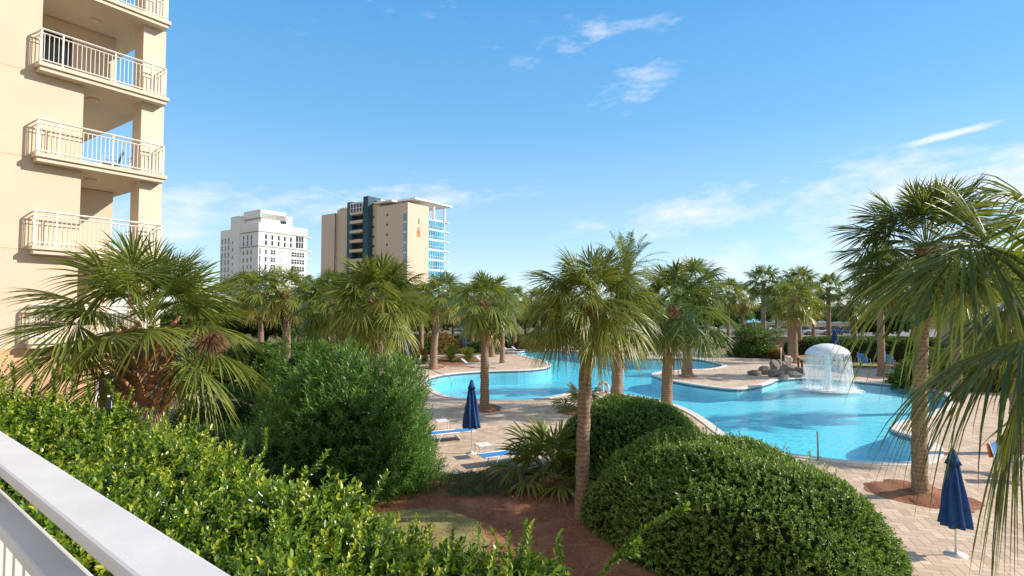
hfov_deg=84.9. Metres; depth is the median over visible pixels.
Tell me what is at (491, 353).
palm tree
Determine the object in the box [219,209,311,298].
white high rise
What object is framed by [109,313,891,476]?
ground
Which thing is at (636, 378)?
pool water
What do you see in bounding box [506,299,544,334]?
grove tree
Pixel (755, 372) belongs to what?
boulder
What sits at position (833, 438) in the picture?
pool floor
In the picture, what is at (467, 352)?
cycad
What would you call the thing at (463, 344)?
closed umbrella
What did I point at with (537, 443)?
palmetto
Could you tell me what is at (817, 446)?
pool handrail
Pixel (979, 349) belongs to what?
hedge
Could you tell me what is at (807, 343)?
hedge
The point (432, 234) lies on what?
window
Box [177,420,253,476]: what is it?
bush
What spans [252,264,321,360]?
palm tree
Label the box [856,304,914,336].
grove tree
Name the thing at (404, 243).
window
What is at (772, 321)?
sea
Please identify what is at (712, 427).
pool coping
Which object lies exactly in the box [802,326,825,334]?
parked car
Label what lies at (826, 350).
mushroom fountain
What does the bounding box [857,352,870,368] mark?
garden chair
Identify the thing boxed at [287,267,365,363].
palm tree
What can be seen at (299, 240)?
window
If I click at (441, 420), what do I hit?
side table
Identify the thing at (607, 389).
life ring
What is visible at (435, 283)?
palm tree
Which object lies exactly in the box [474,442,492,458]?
side table
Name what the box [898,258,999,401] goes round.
palm tree
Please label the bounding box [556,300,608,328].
grove tree
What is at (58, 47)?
sliding door
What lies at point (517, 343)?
shrub
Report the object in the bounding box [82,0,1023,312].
sky
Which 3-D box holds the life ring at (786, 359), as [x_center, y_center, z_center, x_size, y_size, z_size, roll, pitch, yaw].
[23.605,6.148,47.791,0.665,0.666,0.156,0,-3,0]
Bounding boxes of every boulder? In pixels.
[747,370,761,375]
[758,366,769,374]
[768,369,784,376]
[769,360,779,369]
[778,374,788,380]
[779,363,796,371]
[784,371,802,377]
[793,367,805,375]
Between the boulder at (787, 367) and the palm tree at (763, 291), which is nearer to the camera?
the boulder at (787, 367)
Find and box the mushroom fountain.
[798,343,859,392]
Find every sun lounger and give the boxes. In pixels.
[430,428,474,442]
[477,450,520,463]
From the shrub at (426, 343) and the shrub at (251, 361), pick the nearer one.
the shrub at (251, 361)
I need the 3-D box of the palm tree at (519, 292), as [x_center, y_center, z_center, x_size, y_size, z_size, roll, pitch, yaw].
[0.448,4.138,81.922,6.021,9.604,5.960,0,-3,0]
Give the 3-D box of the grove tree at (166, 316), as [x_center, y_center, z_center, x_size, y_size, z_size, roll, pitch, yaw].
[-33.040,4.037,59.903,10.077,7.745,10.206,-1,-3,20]
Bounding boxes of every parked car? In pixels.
[769,325,786,333]
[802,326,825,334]
[825,326,841,333]
[831,326,850,333]
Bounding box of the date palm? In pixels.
[571,229,691,395]
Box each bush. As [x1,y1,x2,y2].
[168,382,269,448]
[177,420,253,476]
[218,405,319,487]
[244,333,452,509]
[245,319,338,444]
[730,320,786,347]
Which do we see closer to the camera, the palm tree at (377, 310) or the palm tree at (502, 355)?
the palm tree at (377, 310)
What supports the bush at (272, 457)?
on the ground at (447, 332)
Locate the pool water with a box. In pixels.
[429,351,944,461]
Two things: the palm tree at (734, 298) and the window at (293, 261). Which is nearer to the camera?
the palm tree at (734, 298)
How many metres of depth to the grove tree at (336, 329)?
55.10 m
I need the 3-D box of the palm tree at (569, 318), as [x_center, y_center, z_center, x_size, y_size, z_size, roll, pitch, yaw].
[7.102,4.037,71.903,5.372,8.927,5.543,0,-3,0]
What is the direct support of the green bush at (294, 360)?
on the ground at (447, 332)
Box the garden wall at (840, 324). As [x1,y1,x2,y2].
[706,322,937,328]
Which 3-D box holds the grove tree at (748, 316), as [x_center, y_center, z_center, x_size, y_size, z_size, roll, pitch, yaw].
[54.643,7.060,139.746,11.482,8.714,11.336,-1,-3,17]
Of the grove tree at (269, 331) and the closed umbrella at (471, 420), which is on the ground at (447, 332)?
the grove tree at (269, 331)
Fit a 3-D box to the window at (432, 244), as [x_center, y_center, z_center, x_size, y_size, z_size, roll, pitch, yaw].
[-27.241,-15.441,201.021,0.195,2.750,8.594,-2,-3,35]
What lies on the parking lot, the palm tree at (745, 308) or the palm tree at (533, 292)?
the palm tree at (745, 308)
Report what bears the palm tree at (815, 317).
on the mulch bed at (839, 358)
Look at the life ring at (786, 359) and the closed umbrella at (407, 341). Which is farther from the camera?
the closed umbrella at (407, 341)
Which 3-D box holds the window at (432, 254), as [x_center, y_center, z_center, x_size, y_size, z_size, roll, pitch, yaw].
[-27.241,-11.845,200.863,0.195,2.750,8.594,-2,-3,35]
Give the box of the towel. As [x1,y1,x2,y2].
[986,443,992,457]
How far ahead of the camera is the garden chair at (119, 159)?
21.15 m
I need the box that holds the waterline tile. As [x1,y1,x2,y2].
[427,351,945,441]
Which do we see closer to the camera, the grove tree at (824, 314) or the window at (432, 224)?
the grove tree at (824, 314)
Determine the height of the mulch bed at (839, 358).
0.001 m
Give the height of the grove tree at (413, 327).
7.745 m
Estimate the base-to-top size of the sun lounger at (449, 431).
0.384 m
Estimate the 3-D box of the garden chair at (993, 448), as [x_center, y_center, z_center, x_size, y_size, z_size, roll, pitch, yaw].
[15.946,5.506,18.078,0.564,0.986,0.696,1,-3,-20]
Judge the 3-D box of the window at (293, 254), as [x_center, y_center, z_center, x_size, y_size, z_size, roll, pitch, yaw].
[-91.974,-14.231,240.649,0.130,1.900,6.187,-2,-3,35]
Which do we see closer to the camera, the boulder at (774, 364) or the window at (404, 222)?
the boulder at (774, 364)
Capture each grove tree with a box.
[160,295,247,339]
[217,292,301,344]
[275,292,315,338]
[305,294,385,340]
[388,302,427,335]
[414,304,461,333]
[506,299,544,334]
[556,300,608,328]
[656,303,698,326]
[695,302,745,328]
[738,309,755,321]
[751,300,787,321]
[802,302,833,321]
[824,306,849,321]
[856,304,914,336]
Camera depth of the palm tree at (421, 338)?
59.62 m
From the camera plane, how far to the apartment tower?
19.22 m
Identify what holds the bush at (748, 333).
on the ground at (447, 332)
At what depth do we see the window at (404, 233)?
188.61 m
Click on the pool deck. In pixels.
(928, 539)
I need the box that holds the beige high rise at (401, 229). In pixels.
[321,196,452,297]
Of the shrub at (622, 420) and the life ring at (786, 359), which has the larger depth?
the life ring at (786, 359)
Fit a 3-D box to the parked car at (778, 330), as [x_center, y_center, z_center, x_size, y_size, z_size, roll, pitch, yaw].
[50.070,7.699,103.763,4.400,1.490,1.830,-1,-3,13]
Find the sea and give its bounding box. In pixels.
[744,317,846,321]
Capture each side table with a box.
[434,419,448,429]
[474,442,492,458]
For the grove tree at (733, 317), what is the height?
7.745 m
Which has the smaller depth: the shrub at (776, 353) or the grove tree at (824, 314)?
the shrub at (776, 353)
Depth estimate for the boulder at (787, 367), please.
47.51 m
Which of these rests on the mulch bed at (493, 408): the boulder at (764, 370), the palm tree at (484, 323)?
the palm tree at (484, 323)
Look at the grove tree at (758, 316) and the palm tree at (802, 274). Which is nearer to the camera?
the palm tree at (802, 274)
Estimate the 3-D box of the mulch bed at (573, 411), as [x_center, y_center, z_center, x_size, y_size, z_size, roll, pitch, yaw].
[3.640,6.396,29.327,2.415,0.175,2.467,2,-3,-35]
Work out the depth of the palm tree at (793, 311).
57.39 m
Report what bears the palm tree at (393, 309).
on the pool deck
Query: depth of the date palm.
33.59 m
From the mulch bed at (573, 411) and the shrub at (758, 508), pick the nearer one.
the shrub at (758, 508)
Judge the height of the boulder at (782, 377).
0.526 m
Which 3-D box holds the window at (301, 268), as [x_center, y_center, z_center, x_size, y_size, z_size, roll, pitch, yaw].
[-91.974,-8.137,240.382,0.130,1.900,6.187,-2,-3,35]
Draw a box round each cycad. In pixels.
[437,344,463,361]
[451,347,480,362]
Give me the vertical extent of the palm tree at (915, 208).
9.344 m
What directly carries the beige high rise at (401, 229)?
on the ground at (447, 332)
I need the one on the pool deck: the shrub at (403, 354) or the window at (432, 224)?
the shrub at (403, 354)
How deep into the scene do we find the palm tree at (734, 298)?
87.36 m
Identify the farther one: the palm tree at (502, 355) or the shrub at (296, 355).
the palm tree at (502, 355)
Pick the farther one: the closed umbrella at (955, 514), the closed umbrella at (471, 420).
the closed umbrella at (471, 420)
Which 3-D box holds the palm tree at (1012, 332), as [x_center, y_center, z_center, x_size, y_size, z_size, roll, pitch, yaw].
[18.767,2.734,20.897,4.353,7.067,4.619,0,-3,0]
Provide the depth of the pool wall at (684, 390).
44.97 m
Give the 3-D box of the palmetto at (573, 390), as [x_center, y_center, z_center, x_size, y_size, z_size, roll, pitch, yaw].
[3.591,6.214,29.698,3.405,2.672,3.116,0,-3,0]
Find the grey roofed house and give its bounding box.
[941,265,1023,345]
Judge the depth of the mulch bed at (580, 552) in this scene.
14.20 m
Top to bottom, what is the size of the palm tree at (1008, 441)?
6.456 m
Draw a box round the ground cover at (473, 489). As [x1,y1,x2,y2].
[443,465,519,497]
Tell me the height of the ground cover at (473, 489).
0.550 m
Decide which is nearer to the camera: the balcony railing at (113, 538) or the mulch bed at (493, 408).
the balcony railing at (113, 538)
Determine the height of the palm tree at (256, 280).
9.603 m
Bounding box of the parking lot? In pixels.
[542,329,936,344]
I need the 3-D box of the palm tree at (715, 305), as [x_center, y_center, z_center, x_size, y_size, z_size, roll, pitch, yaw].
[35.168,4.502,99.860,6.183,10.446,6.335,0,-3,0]
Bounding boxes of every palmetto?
[481,415,600,506]
[549,381,602,413]
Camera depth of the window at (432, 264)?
200.83 m
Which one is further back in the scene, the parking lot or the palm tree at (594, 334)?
the parking lot
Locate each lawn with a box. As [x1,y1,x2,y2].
[371,508,490,560]
[707,352,876,366]
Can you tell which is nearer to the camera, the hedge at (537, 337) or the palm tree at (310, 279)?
the palm tree at (310, 279)
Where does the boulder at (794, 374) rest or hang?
on the pool deck
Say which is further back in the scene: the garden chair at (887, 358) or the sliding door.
the garden chair at (887, 358)
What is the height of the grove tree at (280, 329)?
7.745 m
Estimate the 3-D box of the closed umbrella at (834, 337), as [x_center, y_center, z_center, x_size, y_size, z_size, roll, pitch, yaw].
[34.255,6.065,59.498,1.172,3.490,1.172,0,-3,0]
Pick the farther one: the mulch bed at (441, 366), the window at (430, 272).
the window at (430, 272)
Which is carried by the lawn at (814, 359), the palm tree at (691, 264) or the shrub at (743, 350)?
the shrub at (743, 350)
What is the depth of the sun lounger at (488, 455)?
19.14 m
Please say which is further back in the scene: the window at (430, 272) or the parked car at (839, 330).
the window at (430, 272)
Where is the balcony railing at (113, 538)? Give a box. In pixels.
[0,431,229,575]
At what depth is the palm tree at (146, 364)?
8.62 m
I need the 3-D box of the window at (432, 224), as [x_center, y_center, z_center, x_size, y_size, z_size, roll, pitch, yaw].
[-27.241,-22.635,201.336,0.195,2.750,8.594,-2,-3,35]
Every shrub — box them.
[188,341,292,390]
[253,339,325,364]
[272,350,349,387]
[383,350,410,366]
[394,339,428,363]
[411,333,439,354]
[418,331,463,353]
[464,338,499,352]
[513,337,542,351]
[557,393,700,486]
[578,418,917,575]
[693,328,730,347]
[725,341,785,358]
[764,348,784,358]
[884,347,995,391]
[986,364,1003,392]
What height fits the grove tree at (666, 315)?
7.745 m
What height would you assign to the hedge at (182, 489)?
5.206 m
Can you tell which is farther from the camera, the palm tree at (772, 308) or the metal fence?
the palm tree at (772, 308)
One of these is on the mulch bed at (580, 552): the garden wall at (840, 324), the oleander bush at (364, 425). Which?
the oleander bush at (364, 425)
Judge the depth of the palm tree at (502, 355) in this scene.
57.60 m
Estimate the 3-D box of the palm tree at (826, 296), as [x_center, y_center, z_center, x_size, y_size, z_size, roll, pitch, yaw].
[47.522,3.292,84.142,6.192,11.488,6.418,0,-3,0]
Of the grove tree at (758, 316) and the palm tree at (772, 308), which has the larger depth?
the grove tree at (758, 316)
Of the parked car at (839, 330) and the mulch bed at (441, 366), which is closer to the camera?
the mulch bed at (441, 366)
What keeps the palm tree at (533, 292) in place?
on the pool deck
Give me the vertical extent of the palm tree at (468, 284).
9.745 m
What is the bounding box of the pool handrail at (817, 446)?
[816,431,818,460]
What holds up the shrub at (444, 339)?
on the pool deck
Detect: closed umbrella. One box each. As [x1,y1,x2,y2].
[403,337,410,354]
[460,334,467,345]
[462,378,480,454]
[830,329,839,361]
[937,445,973,558]
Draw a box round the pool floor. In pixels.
[438,359,941,468]
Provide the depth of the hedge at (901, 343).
59.05 m
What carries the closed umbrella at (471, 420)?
on the pool deck
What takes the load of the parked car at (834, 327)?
on the parking lot
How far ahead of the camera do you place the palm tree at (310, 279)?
55.46 m
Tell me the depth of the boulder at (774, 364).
49.90 m
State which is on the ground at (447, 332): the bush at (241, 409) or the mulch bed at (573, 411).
the bush at (241, 409)
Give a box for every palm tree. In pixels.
[0,225,270,443]
[218,270,266,345]
[225,265,292,344]
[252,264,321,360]
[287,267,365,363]
[288,275,337,341]
[301,290,336,341]
[316,249,430,378]
[338,309,409,371]
[373,288,411,369]
[406,281,442,346]
[412,269,468,368]
[439,269,526,407]
[444,286,461,335]
[452,282,487,341]
[471,282,507,356]
[488,287,521,362]
[507,284,534,345]
[513,244,669,520]
[519,285,555,332]
[551,289,581,353]
[610,257,740,405]
[665,255,732,374]
[696,287,723,327]
[712,277,748,339]
[730,283,759,325]
[740,263,787,340]
[759,275,825,363]
[759,284,787,332]
[773,263,824,343]
[801,299,829,335]
[810,272,848,336]
[824,170,1023,493]
[827,285,875,340]
[829,173,1023,575]
[840,243,913,376]
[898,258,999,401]
[942,273,1023,454]
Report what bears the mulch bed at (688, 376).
on the pool deck
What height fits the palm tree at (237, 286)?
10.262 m
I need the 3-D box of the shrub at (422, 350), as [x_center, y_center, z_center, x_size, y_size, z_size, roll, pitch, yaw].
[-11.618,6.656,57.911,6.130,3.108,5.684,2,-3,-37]
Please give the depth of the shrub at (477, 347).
72.47 m
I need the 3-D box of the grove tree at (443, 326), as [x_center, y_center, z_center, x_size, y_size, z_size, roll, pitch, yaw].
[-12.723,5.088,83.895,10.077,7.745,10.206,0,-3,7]
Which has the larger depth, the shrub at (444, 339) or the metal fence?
the shrub at (444, 339)
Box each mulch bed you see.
[332,467,665,575]
[423,365,445,369]
[437,356,479,365]
[464,404,500,412]
[556,407,576,414]
[679,374,696,377]
[715,345,900,367]
[863,479,974,512]
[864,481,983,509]
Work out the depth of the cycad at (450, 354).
60.35 m
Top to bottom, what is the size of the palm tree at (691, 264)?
10.151 m
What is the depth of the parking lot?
95.19 m
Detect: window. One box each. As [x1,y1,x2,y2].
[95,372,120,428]
[291,252,303,257]
[291,259,303,264]
[291,266,303,271]
[296,236,303,248]
[403,221,405,230]
[403,231,405,241]
[403,242,405,251]
[428,260,443,269]
[428,271,443,277]
[429,220,443,229]
[429,230,443,239]
[429,240,443,249]
[429,250,443,259]
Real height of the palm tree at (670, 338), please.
8.311 m
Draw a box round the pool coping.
[420,350,955,465]
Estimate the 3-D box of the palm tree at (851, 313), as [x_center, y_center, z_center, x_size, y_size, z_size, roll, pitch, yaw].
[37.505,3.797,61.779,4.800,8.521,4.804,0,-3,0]
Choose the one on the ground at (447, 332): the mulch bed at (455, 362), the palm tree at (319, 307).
the palm tree at (319, 307)
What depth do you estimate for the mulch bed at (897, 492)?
15.81 m
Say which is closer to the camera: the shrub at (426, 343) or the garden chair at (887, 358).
the garden chair at (887, 358)
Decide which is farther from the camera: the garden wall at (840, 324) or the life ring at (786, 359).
the garden wall at (840, 324)
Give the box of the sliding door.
[42,30,71,68]
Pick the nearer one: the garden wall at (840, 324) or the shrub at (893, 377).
the shrub at (893, 377)
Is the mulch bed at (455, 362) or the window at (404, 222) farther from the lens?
the window at (404, 222)
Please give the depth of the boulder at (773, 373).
45.22 m
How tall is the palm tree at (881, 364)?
11.243 m
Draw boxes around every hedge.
[0,353,690,575]
[455,333,525,347]
[527,332,550,348]
[782,335,863,354]
[842,336,935,361]
[907,344,988,355]
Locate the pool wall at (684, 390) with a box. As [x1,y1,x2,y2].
[429,352,944,461]
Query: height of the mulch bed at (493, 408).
0.175 m
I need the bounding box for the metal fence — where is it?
[852,350,907,363]
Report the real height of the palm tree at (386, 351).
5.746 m
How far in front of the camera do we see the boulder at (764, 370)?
46.84 m
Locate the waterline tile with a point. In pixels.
(787, 380)
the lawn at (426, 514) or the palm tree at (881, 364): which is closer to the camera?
the lawn at (426, 514)
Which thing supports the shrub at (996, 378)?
on the pool deck
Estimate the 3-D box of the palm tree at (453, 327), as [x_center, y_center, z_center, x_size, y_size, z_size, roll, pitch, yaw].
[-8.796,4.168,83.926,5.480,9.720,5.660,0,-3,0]
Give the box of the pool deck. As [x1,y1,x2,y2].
[397,347,1023,575]
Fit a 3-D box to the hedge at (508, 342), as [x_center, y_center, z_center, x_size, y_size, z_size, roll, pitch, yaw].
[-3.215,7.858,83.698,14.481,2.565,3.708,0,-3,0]
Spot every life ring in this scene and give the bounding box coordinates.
[597,381,609,393]
[785,356,792,363]
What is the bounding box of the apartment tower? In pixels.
[0,0,170,429]
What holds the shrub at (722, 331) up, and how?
on the mulch bed at (839, 358)
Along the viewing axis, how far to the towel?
18.32 m
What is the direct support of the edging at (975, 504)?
on the pool deck
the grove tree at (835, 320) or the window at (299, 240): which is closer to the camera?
the grove tree at (835, 320)
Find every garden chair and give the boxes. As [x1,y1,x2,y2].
[101,149,124,166]
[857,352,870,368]
[885,354,895,364]
[988,442,1023,473]
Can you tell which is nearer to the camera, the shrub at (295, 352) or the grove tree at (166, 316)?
the shrub at (295, 352)
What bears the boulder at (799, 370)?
on the pool deck

